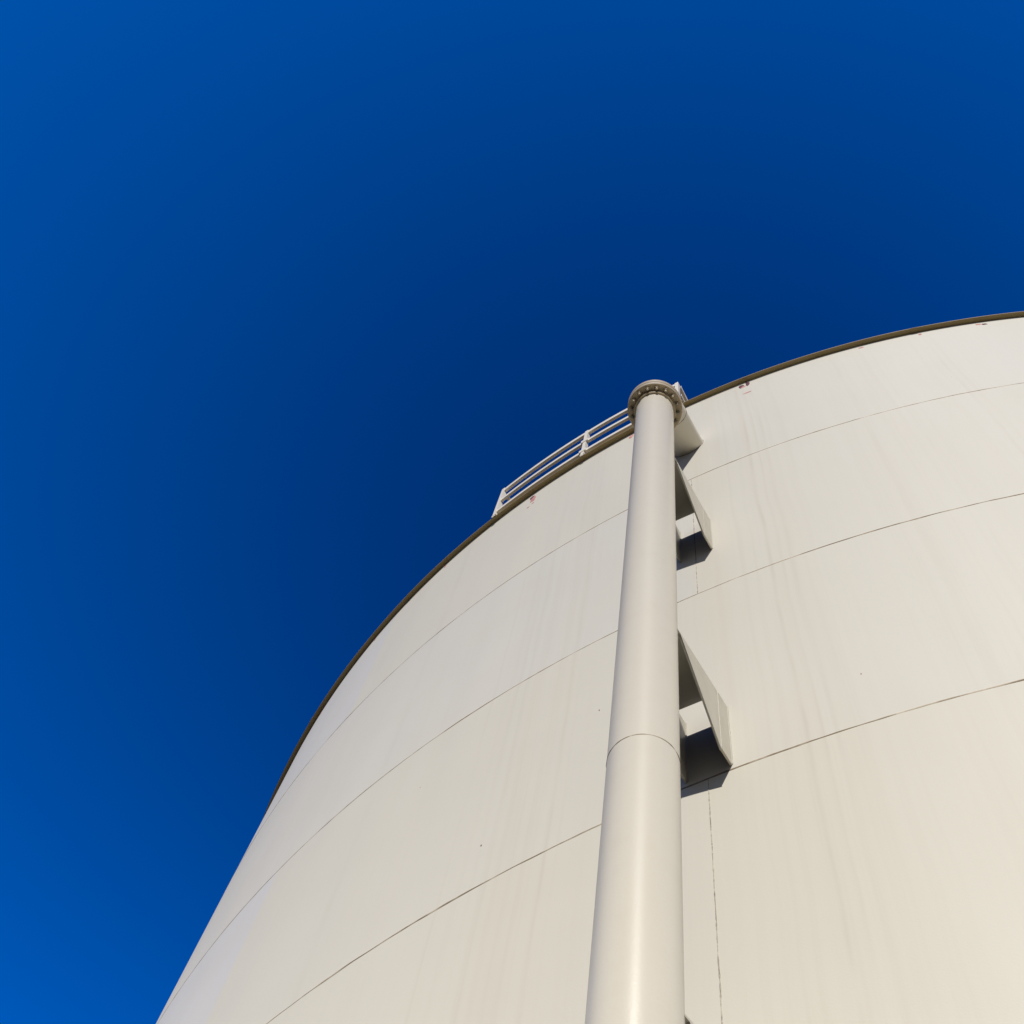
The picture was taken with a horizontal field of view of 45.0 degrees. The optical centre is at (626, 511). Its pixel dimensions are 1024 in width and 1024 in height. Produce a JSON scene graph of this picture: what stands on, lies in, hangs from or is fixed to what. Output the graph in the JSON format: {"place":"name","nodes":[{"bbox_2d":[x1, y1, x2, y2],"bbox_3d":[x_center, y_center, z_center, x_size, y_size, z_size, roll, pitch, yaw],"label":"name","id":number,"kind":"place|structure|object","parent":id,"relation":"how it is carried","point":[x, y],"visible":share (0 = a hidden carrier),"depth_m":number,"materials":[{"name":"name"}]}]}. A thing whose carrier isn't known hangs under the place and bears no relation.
{"place":"outdoors","nodes":[
{"label":"outdoors","id":0,"kind":"place"},
{"bbox_2d":[0,0,1023,1023],"label":"sky","id":1,"kind":"structure","parent":0,"point":[293,293],"materials":[{"name":"blue"}]},
{"label":"ground","id":2,"kind":"structure","parent":0,"visible":0},
{"bbox_2d":[156,311,1023,1023],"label":"storage tank","id":3,"kind":"object","parent":2,"relation":"on","point":[424,847],"visible":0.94,"depth_m":7.60,"materials":[{"name":"paint"},{"name":"steel"}]},
{"bbox_2d":[491,382,687,517],"bbox_3d":[-0.198,-0.333,14.125,2.504,0.935,1.134,-31,-73,12],"label":"guard railing","id":4,"kind":"object","parent":3,"relation":"on","point":[504,496],"visible":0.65,"depth_m":14.07,"materials":[{"name":"metal"}]},
{"bbox_2d":[585,380,703,1023],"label":"vertical pipe","id":5,"kind":"object","parent":3,"relation":"attached to","point":[636,971],"visible":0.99,"depth_m":5.22,"materials":[{"name":"metal"}]},
{"bbox_2d":[684,1013,693,1023],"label":"pipe bracket","id":6,"kind":"object","parent":3,"relation":"attached to","point":[688,1020],"visible":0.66,"depth_m":4.04,"materials":[{"name":"metal"}]},
{"bbox_2d":[674,457,712,562],"bbox_3d":[0.394,-0.057,9.546,0.284,0.673,0.712,-24,-72,10],"label":"pipe bracket","id":7,"kind":"object","parent":3,"relation":"attached to","point":[687,502],"visible":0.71,"depth_m":9.65,"materials":[{"name":"metal"}]},
{"bbox_2d":[677,628,732,783],"bbox_3d":[0.302,1.010,6.727,0.284,0.673,0.712,-24,-72,10],"label":"pipe bracket","id":8,"kind":"object","parent":3,"relation":"attached to","point":[696,685],"visible":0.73,"depth_m":6.80,"materials":[{"name":"metal"}]}
]}

